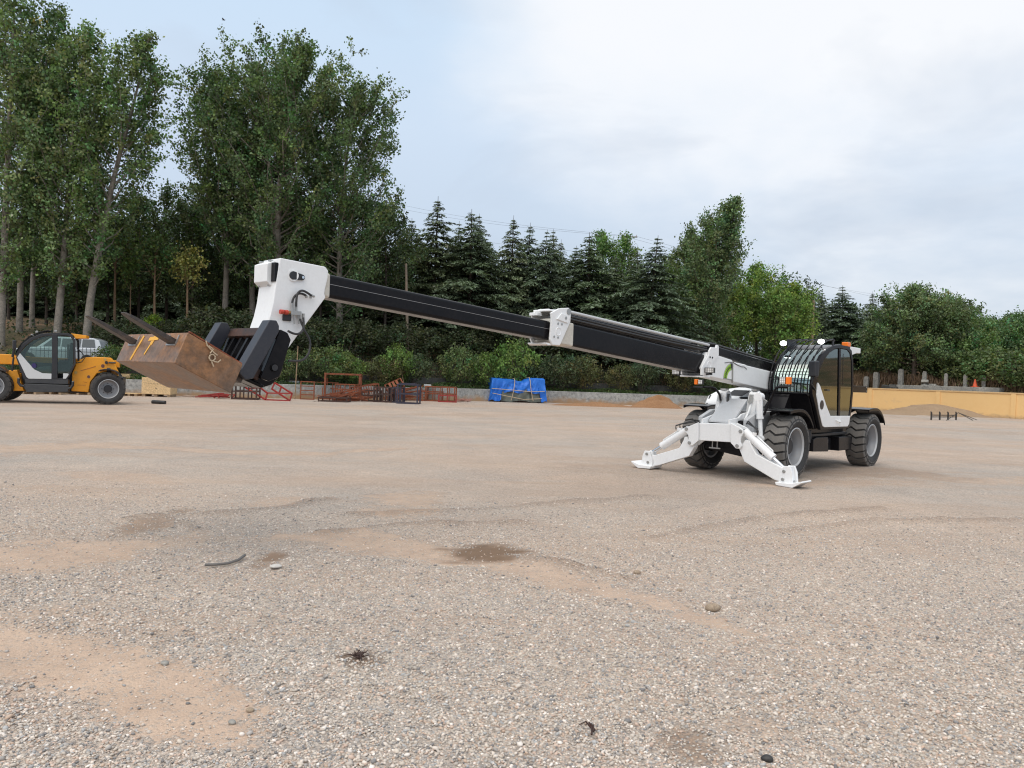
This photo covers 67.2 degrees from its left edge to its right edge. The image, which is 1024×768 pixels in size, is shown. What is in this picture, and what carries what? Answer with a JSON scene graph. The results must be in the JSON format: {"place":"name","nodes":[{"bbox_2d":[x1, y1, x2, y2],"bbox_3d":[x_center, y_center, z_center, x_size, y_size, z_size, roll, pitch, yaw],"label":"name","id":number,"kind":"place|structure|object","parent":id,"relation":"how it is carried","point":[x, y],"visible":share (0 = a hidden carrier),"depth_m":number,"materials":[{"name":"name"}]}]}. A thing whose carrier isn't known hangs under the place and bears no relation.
{"place":"outdoors","nodes":[
{"label":"outdoors","id":0,"kind":"place"},
{"bbox_2d":[0,315,1022,394],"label":"hillside","id":1,"kind":"structure","parent":0,"point":[19,338],"depth_m":46.59,"materials":[{"name":"green plant"}]},
{"bbox_2d":[0,228,54,319],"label":"leafy tree","id":2,"kind":"object","parent":1,"relation":"on","point":[8,297],"visible":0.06,"depth_m":50.86,"materials":[{"name":"green plant"}]},
{"bbox_2d":[0,0,66,347],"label":"poplar tree","id":3,"kind":"object","parent":1,"relation":"on","point":[9,215],"visible":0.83,"depth_m":40.37,"materials":[{"name":"green plant"}]},
{"bbox_2d":[0,0,80,332],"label":"poplar tree","id":4,"kind":"object","parent":1,"relation":"on","point":[54,16],"visible":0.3,"depth_m":42.44,"materials":[{"name":"green plant"}]},
{"bbox_2d":[0,46,80,327],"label":"poplar tree","id":5,"kind":"object","parent":1,"relation":"on","point":[32,299],"visible":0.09,"depth_m":44.84,"materials":[{"name":"green plant"}]},
{"bbox_2d":[0,206,84,323],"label":"leafy tree","id":6,"kind":"object","parent":1,"relation":"on","point":[45,292],"visible":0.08,"depth_m":51.07,"materials":[{"name":"green plant"}]},
{"bbox_2d":[6,274,105,320],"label":"tree","id":7,"kind":"object","parent":1,"relation":"on","point":[38,312],"visible":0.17,"depth_m":57.66,"materials":[{"name":"green plant"}]},
{"bbox_2d":[16,337,110,358],"bbox_3d":[-23.156,-1.675,39.884,4.240,1.490,1.720,2,1,-10],"label":"parked car","id":8,"kind":"object","parent":1,"relation":"on","point":[91,343],"visible":0.36,"depth_m":39.22,"materials":[{"name":"silver metal"}]},
{"bbox_2d":[0,18,131,336],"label":"poplar tree","id":9,"kind":"object","parent":1,"relation":"on","point":[82,44],"visible":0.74,"depth_m":41.06,"materials":[{"name":"green plant"}]},
{"bbox_2d":[37,228,113,319],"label":"leafy tree","id":10,"kind":"object","parent":1,"relation":"on","point":[76,294],"visible":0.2,"depth_m":49.62,"materials":[{"name":"green plant"}]},
{"bbox_2d":[28,268,151,324],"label":"tree","id":11,"kind":"object","parent":1,"relation":"on","point":[97,314],"visible":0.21,"depth_m":58.21,"materials":[{"name":"green plant"}]},
{"bbox_2d":[69,213,149,322],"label":"leafy tree","id":12,"kind":"object","parent":1,"relation":"on","point":[123,296],"visible":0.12,"depth_m":51.79,"materials":[{"name":"green plant"}]},
{"bbox_2d":[90,340,134,373],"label":"shrub","id":13,"kind":"object","parent":1,"relation":"on","point":[113,351],"visible":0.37,"depth_m":38.20,"materials":[{"name":"green plant"}]},
{"bbox_2d":[45,29,181,337],"bbox_3d":[-21.740,-10.566,42.209,6.752,17.769,6.488,2,1,0],"label":"poplar tree","id":14,"kind":"object","parent":1,"relation":"on","point":[143,60],"visible":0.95,"depth_m":41.53,"materials":[{"name":"green plant"}]},
{"bbox_2d":[88,317,148,346],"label":"bush","id":15,"kind":"object","parent":1,"relation":"on","point":[102,333],"visible":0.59,"depth_m":41.34,"materials":[{"name":"green plant"}]},
{"bbox_2d":[91,212,146,321],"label":"young tree","id":16,"kind":"object","parent":1,"relation":"on","point":[127,248],"visible":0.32,"depth_m":45.90,"materials":[{"name":"green plant"}]},
{"bbox_2d":[116,250,144,324],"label":"young tree","id":17,"kind":"object","parent":1,"relation":"on","point":[130,267],"visible":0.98,"depth_m":45.78,"materials":[{"name":"green plant"}]},
{"bbox_2d":[91,193,188,318],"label":"leafy tree","id":18,"kind":"object","parent":1,"relation":"on","point":[147,205],"visible":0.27,"depth_m":52.48,"materials":[{"name":"green plant"}]},
{"bbox_2d":[121,223,178,322],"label":"young tree","id":19,"kind":"object","parent":1,"relation":"on","point":[155,240],"visible":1,"depth_m":45.73,"materials":[{"name":"green plant"}]},
{"bbox_2d":[109,272,201,325],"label":"tree","id":20,"kind":"object","parent":1,"relation":"on","point":[160,309],"visible":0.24,"depth_m":59.16,"materials":[{"name":"green plant"}]},
{"bbox_2d":[125,176,209,319],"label":"leafy tree","id":21,"kind":"object","parent":1,"relation":"on","point":[166,196],"visible":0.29,"depth_m":53.42,"materials":[{"name":"green plant"}]},
{"bbox_2d":[137,194,239,318],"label":"leafy tree","id":22,"kind":"object","parent":1,"relation":"on","point":[182,227],"visible":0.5,"depth_m":51.27,"materials":[{"name":"green plant"}]},
{"bbox_2d":[168,240,214,317],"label":"young tree","id":23,"kind":"object","parent":1,"relation":"on","point":[185,260],"visible":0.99,"depth_m":45.83,"materials":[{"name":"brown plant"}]},
{"bbox_2d":[168,301,252,349],"bbox_3d":[-16.538,-3.033,42.859,5.127,3.259,5.036,2,1,34],"label":"bush","id":24,"kind":"object","parent":1,"relation":"on","point":[213,316],"visible":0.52,"depth_m":42.11,"materials":[{"name":"green plant"}]},
{"bbox_2d":[178,184,257,309],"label":"leafy tree","id":25,"kind":"object","parent":1,"relation":"on","point":[217,299],"visible":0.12,"depth_m":52.60,"materials":[{"name":"green plant"}]},
{"bbox_2d":[165,57,279,310],"bbox_3d":[-18.398,-11.609,48.912,7.918,17.560,9.814,2,1,0],"label":"poplar tree","id":26,"kind":"object","parent":1,"relation":"on","point":[210,185],"visible":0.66,"depth_m":47.18,"materials":[{"name":"green plant"}]},
{"bbox_2d":[197,255,258,327],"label":"cedar tree","id":27,"kind":"object","parent":1,"relation":"on","point":[237,306],"visible":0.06,"depth_m":56.47,"materials":[{"name":"green plant"}]},
{"bbox_2d":[197,198,287,320],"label":"leafy tree","id":28,"kind":"object","parent":1,"relation":"on","point":[242,292],"visible":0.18,"depth_m":50.72,"materials":[{"name":"green plant"}]},
{"bbox_2d":[178,42,324,314],"bbox_3d":[-16.506,-11.866,50.079,9.313,18.392,9.129,2,1,0],"label":"poplar tree","id":29,"kind":"object","parent":1,"relation":"on","point":[254,170],"visible":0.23,"depth_m":47.84,"materials":[{"name":"green plant"}]},
{"bbox_2d":[180,21,384,286],"bbox_3d":[-14.260,-12.240,48.028,12.030,19.539,11.868,2,1,21],"label":"poplar tree","id":30,"kind":"object","parent":1,"relation":"on","point":[301,53],"visible":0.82,"depth_m":46.10,"materials":[{"name":"green plant"}]},
{"bbox_2d":[277,349,308,382],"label":"shrub","id":31,"kind":"object","parent":1,"relation":"on","point":[285,369],"visible":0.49,"depth_m":40.38,"materials":[{"name":"green plant"}]},
{"bbox_2d":[286,320,329,360],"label":"bush","id":32,"kind":"object","parent":1,"relation":"on","point":[311,334],"visible":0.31,"depth_m":43.59,"materials":[{"name":"green plant"}]},
{"bbox_2d":[292,356,324,383],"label":"shrub","id":33,"kind":"object","parent":1,"relation":"on","point":[306,375],"visible":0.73,"depth_m":40.75,"materials":[{"name":"green plant"}]},
{"bbox_2d":[281,217,359,320],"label":"leafy tree","id":34,"kind":"object","parent":1,"relation":"on","point":[332,269],"visible":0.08,"depth_m":50.60,"materials":[{"name":"green plant"}]},
{"bbox_2d":[301,340,358,381],"bbox_3d":[-10.000,-1.140,41.554,3.480,2.552,3.533,2,1,-25],"label":"shrub","id":35,"kind":"object","parent":1,"relation":"on","point":[329,353],"visible":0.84,"depth_m":41.10,"materials":[{"name":"green plant"}]},
{"bbox_2d":[274,67,409,346],"bbox_3d":[-10.753,-10.966,48.698,8.709,17.619,9.802,2,1,0],"label":"poplar tree","id":36,"kind":"object","parent":1,"relation":"on","point":[368,172],"visible":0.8,"depth_m":47.60,"materials":[{"name":"green plant"}]},
{"bbox_2d":[306,317,384,357],"bbox_3d":[-10.090,-2.662,46.166,4.405,2.800,4.328,2,1,-44],"label":"bush","id":37,"kind":"object","parent":1,"relation":"on","point":[347,327],"visible":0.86,"depth_m":45.60,"materials":[{"name":"green plant"}]},
{"bbox_2d":[327,352,368,382],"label":"shrub","id":38,"kind":"object","parent":1,"relation":"on","point":[363,366],"visible":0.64,"depth_m":42.09,"materials":[{"name":"green plant"}]},
{"bbox_2d":[0,364,718,392],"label":"stone wall","id":39,"kind":"structure","parent":1,"relation":"on","point":[425,380],"depth_m":48.07,"materials":[{"name":"stone"}]},
{"bbox_2d":[0,344,739,386],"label":"iron fence","id":40,"kind":"object","parent":39,"relation":"on","point":[65,351],"visible":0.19,"depth_m":45.91,"materials":[{"name":"metal"}]},
{"bbox_2d":[331,317,391,345],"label":"bush","id":41,"kind":"object","parent":1,"relation":"on","point":[366,323],"visible":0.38,"depth_m":47.72,"materials":[{"name":"green plant"}]},
{"bbox_2d":[325,195,413,322],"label":"leafy tree","id":42,"kind":"object","parent":1,"relation":"on","point":[383,258],"visible":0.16,"depth_m":53.40,"materials":[{"name":"green plant"}]},
{"bbox_2d":[0,314,762,387],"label":"undergrowth","id":43,"kind":"object","parent":1,"relation":"on","point":[78,327],"visible":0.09,"depth_m":47.05,"materials":[{"name":"green plant"}]},
{"bbox_2d":[360,355,407,384],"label":"shrub","id":44,"kind":"object","parent":1,"relation":"on","point":[380,375],"visible":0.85,"depth_m":43.09,"materials":[{"name":"green plant"}]},
{"bbox_2d":[352,221,434,328],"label":"cedar tree","id":45,"kind":"object","parent":1,"relation":"on","point":[412,275],"visible":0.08,"depth_m":59.28,"materials":[{"name":"green plant"}]},
{"bbox_2d":[350,195,439,326],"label":"leafy tree","id":46,"kind":"object","parent":1,"relation":"on","point":[402,240],"visible":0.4,"depth_m":52.53,"materials":[{"name":"green plant"}]},
{"bbox_2d":[379,341,420,382],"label":"shrub","id":47,"kind":"object","parent":1,"relation":"on","point":[392,354],"visible":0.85,"depth_m":43.70,"materials":[{"name":"green plant"}]},
{"bbox_2d":[365,318,442,358],"bbox_3d":[-6.793,-2.591,48.023,4.774,3.089,4.860,3,1,42],"label":"bush","id":48,"kind":"object","parent":1,"relation":"on","point":[401,330],"visible":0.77,"depth_m":47.46,"materials":[{"name":"green plant"}]},
{"bbox_2d":[394,352,435,382],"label":"shrub","id":49,"kind":"object","parent":1,"relation":"on","point":[426,365],"visible":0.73,"depth_m":44.36,"materials":[{"name":"green plant"}]},
{"bbox_2d":[373,201,485,342],"bbox_3d":[-5.630,-7.722,56.322,9.501,11.812,9.418,2,1,-34],"label":"cedar tree","id":50,"kind":"object","parent":1,"relation":"on","point":[427,277],"visible":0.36,"depth_m":55.28,"materials":[{"name":"green plant"}]},
{"bbox_2d":[0,236,875,356],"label":"woods","id":51,"kind":"object","parent":1,"relation":"on","point":[750,349],"visible":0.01,"depth_m":88.98,"materials":[{"name":"green plant"}]},
{"bbox_2d":[436,340,481,385],"bbox_3d":[-3.164,-1.184,46.862,2.980,3.035,2.936,2,1,29],"label":"shrub","id":52,"kind":"object","parent":1,"relation":"on","point":[459,370],"visible":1,"depth_m":46.43,"materials":[{"name":"green plant"}]},
{"bbox_2d":[430,327,491,364],"bbox_3d":[-3.595,-2.530,50.847,4.285,2.773,4.362,2,1,21],"label":"bush","id":53,"kind":"object","parent":1,"relation":"on","point":[476,346],"visible":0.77,"depth_m":50.38,"materials":[{"name":"green plant"}]},
{"bbox_2d":[412,212,522,354],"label":"cedar tree","id":54,"kind":"object","parent":1,"relation":"on","point":[470,264],"visible":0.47,"depth_m":54.16,"materials":[{"name":"green plant"}]},
{"bbox_2d":[427,216,516,328],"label":"cedar tree","id":55,"kind":"object","parent":1,"relation":"on","point":[488,247],"visible":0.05,"depth_m":57.44,"materials":[{"name":"green plant"}]},
{"bbox_2d":[458,327,507,353],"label":"bush","id":56,"kind":"object","parent":1,"relation":"on","point":[484,333],"visible":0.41,"depth_m":52.35,"materials":[{"name":"green plant"}]},
{"bbox_2d":[461,347,508,388],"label":"shrub","id":57,"kind":"object","parent":1,"relation":"on","point":[477,376],"visible":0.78,"depth_m":47.16,"materials":[{"name":"green plant"}]},
{"bbox_2d":[469,218,550,360],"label":"cedar tree","id":58,"kind":"object","parent":1,"relation":"on","point":[513,265],"visible":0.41,"depth_m":55.35,"materials":[{"name":"green plant"}]},
{"bbox_2d":[486,337,545,380],"bbox_3d":[0.107,-1.389,48.369,4.261,3.664,4.233,2,1,-42],"label":"shrub","id":59,"kind":"object","parent":1,"relation":"on","point":[516,350],"visible":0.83,"depth_m":47.97,"materials":[{"name":"green plant"}]},
{"bbox_2d":[500,223,555,309],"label":"cedar tree","id":60,"kind":"object","parent":1,"relation":"on","point":[529,249],"visible":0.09,"depth_m":58.59,"materials":[{"name":"green plant"}]},
{"bbox_2d":[494,334,562,363],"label":"bush","id":61,"kind":"object","parent":1,"relation":"on","point":[546,348],"visible":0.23,"depth_m":51.90,"materials":[{"name":"green plant"}]},
{"bbox_2d":[496,229,578,358],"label":"cedar tree","id":62,"kind":"object","parent":1,"relation":"on","point":[543,293],"visible":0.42,"depth_m":55.36,"materials":[{"name":"green plant"}]},
{"bbox_2d":[521,357,554,383],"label":"shrub","id":63,"kind":"object","parent":1,"relation":"on","point":[539,375],"visible":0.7,"depth_m":48.61,"materials":[{"name":"green plant"}]},
{"bbox_2d":[534,352,588,389],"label":"shrub","id":64,"kind":"object","parent":1,"relation":"on","point":[556,364],"visible":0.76,"depth_m":48.87,"materials":[{"name":"green plant"}]},
{"bbox_2d":[558,355,604,389],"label":"shrub","id":65,"kind":"object","parent":1,"relation":"on","point":[593,370],"visible":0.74,"depth_m":49.48,"materials":[{"name":"green plant"}]},
{"bbox_2d":[530,232,653,363],"bbox_3d":[5.738,-6.256,56.680,11.715,9.902,11.795,2,1,-17],"label":"cedar tree","id":66,"kind":"object","parent":1,"relation":"on","point":[597,300],"visible":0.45,"depth_m":55.99,"materials":[{"name":"green plant"}]},
{"bbox_2d":[584,229,619,291],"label":"poplar tree","id":67,"kind":"object","parent":1,"relation":"on","point":[602,243],"visible":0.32,"depth_m":65.53,"materials":[{"name":"green plant"}]},
{"bbox_2d":[596,253,632,312],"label":"cedar tree","id":68,"kind":"object","parent":1,"relation":"on","point":[617,276],"visible":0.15,"depth_m":58.69,"materials":[{"name":"green plant"}]},
{"bbox_2d":[604,362,636,391],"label":"shrub","id":69,"kind":"object","parent":1,"relation":"on","point":[616,379],"visible":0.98,"depth_m":50.04,"materials":[{"name":"green plant"}]},
{"bbox_2d":[607,231,645,288],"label":"poplar tree","id":70,"kind":"object","parent":1,"relation":"on","point":[625,244],"visible":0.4,"depth_m":65.43,"materials":[{"name":"green plant"}]},
{"bbox_2d":[624,361,659,391],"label":"shrub","id":71,"kind":"object","parent":1,"relation":"on","point":[649,372],"visible":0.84,"depth_m":50.18,"materials":[{"name":"green plant"}]},
{"bbox_2d":[570,238,718,373],"bbox_3d":[9.552,-5.415,54.951,11.453,10.381,12.744,2,1,-42],"label":"cedar tree","id":72,"kind":"object","parent":1,"relation":"on","point":[641,308],"visible":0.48,"depth_m":54.15,"materials":[{"name":"green plant"}]},
{"bbox_2d":[662,369,695,393],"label":"shrub","id":73,"kind":"object","parent":1,"relation":"on","point":[676,382],"visible":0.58,"depth_m":51.22,"materials":[{"name":"green plant"}]},
{"bbox_2d":[665,220,736,333],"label":"poplar tree","id":74,"kind":"object","parent":1,"relation":"on","point":[677,261],"visible":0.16,"depth_m":59.60,"materials":[{"name":"green plant"}]},
{"bbox_2d":[673,193,756,346],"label":"poplar tree","id":75,"kind":"object","parent":1,"relation":"on","point":[724,232],"visible":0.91,"depth_m":56.80,"materials":[{"name":"green plant"}]},
{"bbox_2d":[698,306,752,348],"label":"leafy tree","id":76,"kind":"object","parent":1,"relation":"on","point":[737,320],"visible":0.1,"depth_m":59.32,"materials":[{"name":"green plant"}]},
{"bbox_2d":[723,280,765,350],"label":"leafy tree","id":77,"kind":"object","parent":1,"relation":"on","point":[740,297],"visible":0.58,"depth_m":61.47,"materials":[{"name":"green plant"}]},
{"bbox_2d":[729,256,790,355],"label":"leafy tree","id":78,"kind":"object","parent":1,"relation":"on","point":[759,278],"visible":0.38,"depth_m":63.42,"materials":[{"name":"green plant"}]},
{"bbox_2d":[746,279,808,362],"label":"leafy tree","id":79,"kind":"object","parent":1,"relation":"on","point":[782,314],"visible":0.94,"depth_m":61.33,"materials":[{"name":"green plant"}]},
{"bbox_2d":[766,280,822,359],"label":"leafy tree","id":80,"kind":"object","parent":1,"relation":"on","point":[794,289],"visible":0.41,"depth_m":62.28,"materials":[{"name":"green plant"}]},
{"bbox_2d":[808,286,883,372],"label":"spruce tree","id":81,"kind":"object","parent":1,"relation":"on","point":[842,322],"visible":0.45,"depth_m":67.33,"materials":[{"name":"green plant"}]},
{"bbox_2d":[851,311,929,382],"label":"leafy tree","id":82,"kind":"object","parent":1,"relation":"on","point":[867,362],"visible":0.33,"depth_m":59.60,"materials":[{"name":"green plant"}]},
{"bbox_2d":[862,280,979,384],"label":"leafy tree","id":83,"kind":"object","parent":1,"relation":"on","point":[915,306],"visible":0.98,"depth_m":56.65,"materials":[{"name":"green plant"}]},
{"bbox_2d":[853,367,1023,392],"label":"hedge","id":84,"kind":"object","parent":1,"relation":"on","point":[884,378],"visible":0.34,"depth_m":57.25,"materials":[{"name":"green plant"}]},
{"bbox_2d":[896,385,1005,391],"bbox_3d":[31.201,0.604,55.395,1.731,0.880,7.651,2,1,-36],"label":"concrete ledge","id":85,"kind":"object","parent":1,"relation":"on","point":[955,388],"visible":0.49,"depth_m":54.28,"materials":[{"name":"grey concrete"}]},
{"bbox_2d":[922,291,1003,358],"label":"leafy tree","id":86,"kind":"object","parent":1,"relation":"on","point":[972,318],"visible":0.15,"depth_m":58.45,"materials":[{"name":"green plant"}]},
{"bbox_2d":[920,328,1011,373],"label":"leafy tree","id":87,"kind":"object","parent":1,"relation":"on","point":[988,340],"visible":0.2,"depth_m":56.62,"materials":[{"name":"green plant"}]},
{"bbox_2d":[934,344,1016,386],"bbox_3d":[33.619,-1.026,55.478,5.646,3.655,5.732,2,1,-11],"label":"shrub","id":88,"kind":"object","parent":1,"relation":"on","point":[963,363],"visible":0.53,"depth_m":54.89,"materials":[{"name":"green plant"}]},
{"bbox_2d":[948,341,1023,385],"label":"shrub","id":89,"kind":"object","parent":1,"relation":"on","point":[986,350],"visible":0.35,"depth_m":54.09,"materials":[{"name":"green plant"}]},
{"bbox_2d":[965,317,1023,352],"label":"leafy tree","id":90,"kind":"object","parent":1,"relation":"on","point":[1010,330],"visible":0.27,"depth_m":60.14,"materials":[{"name":"green plant"}]},
{"bbox_2d":[966,349,1023,390],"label":"shrub","id":91,"kind":"object","parent":1,"relation":"on","point":[997,370],"visible":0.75,"depth_m":52.22,"materials":[{"name":"green plant"}]},
{"bbox_2d":[991,344,1023,387],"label":"shrub","id":92,"kind":"object","parent":1,"relation":"on","point":[1014,363],"visible":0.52,"depth_m":52.12,"materials":[{"name":"green plant"}]},
{"bbox_2d":[999,305,1023,350],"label":"leafy tree","id":93,"kind":"object","parent":1,"relation":"on","point":[1020,318],"visible":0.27,"depth_m":60.98,"materials":[{"name":"green plant"}]},
{"bbox_2d":[0,394,1023,767],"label":"gravel ground","id":94,"kind":"structure","parent":0,"point":[384,458],"depth_m":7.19,"materials":[{"name":"beige gravel"}]},
{"bbox_2d":[0,330,125,404],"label":"telehandler","id":95,"kind":"object","parent":94,"relation":"on","point":[71,373],"visible":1,"depth_m":27.66,"materials":[{"name":"metal"}]},
{"bbox_2d":[141,377,176,396],"bbox_3d":[-16.781,0.146,36.690,1.304,0.900,1.004,2,1,-7],"label":"wooden crate","id":96,"kind":"object","parent":94,"relation":"on","point":[150,387],"visible":0.72,"depth_m":36.20,"materials":[{"name":"brown wood"}]},
{"bbox_2d":[125,379,707,406],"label":"concrete wall","id":97,"kind":"structure","parent":94,"relation":"on","point":[133,385],"depth_m":46.06,"materials":[{"name":"grey concrete"}]},
{"bbox_2d":[98,373,713,395],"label":"weeds","id":98,"kind":"object","parent":97,"relation":"on","point":[463,384],"visible":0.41,"depth_m":47.16,"materials":[{"name":"green plant"}]},
{"bbox_2d":[86,258,884,487],"bbox_3d":[1.897,0.242,11.302,3.143,2.553,14.686,3,1,44],"label":"telehandler","id":99,"kind":"object","parent":94,"relation":"on","point":[788,411],"visible":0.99,"depth_m":12.25,"materials":[{"name":"black paint"}]},
{"bbox_2d":[116,331,241,392],"bbox_3d":[-2.813,-0.187,6.470,1.230,0.472,0.549,3,1,44],"label":"ballast box","id":100,"kind":"object","parent":99,"relation":"on","point":[183,362],"visible":0.94,"depth_m":6.15,"materials":[{"name":"metal"}]},
{"bbox_2d":[488,377,546,402],"bbox_3d":[0.303,0.333,47.268,3.601,1.554,1.801,2,1,-8],"label":"covered load","id":101,"kind":"object","parent":94,"relation":"on","point":[530,390],"visible":0.98,"depth_m":46.58},
{"bbox_2d":[632,395,682,408],"bbox_3d":[8.683,1.073,46.113,3.418,0.860,1.678,2,1,-11],"label":"soil heap","id":102,"kind":"object","parent":94,"relation":"on","point":[658,401],"visible":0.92,"depth_m":45.71,"materials":[{"name":"brown soil"}]},
{"bbox_2d":[852,388,1023,418],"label":"yellow wall","id":103,"kind":"structure","parent":94,"relation":"on","point":[1000,405],"depth_m":53.17,"materials":[{"name":"yellow paint"}]},
{"bbox_2d":[885,404,993,417],"bbox_3d":[28.252,1.754,51.404,7.143,0.806,4.120,2,1,34],"label":"sand heap","id":104,"kind":"object","parent":94,"relation":"on","point":[926,409],"visible":0.87,"depth_m":50.61,"materials":[{"name":"beige sand"}]},
{"bbox_2d":[0,0,1023,351],"label":"sky","id":105,"kind":"structure","parent":0,"point":[867,145],"materials":[{"name":"white"}]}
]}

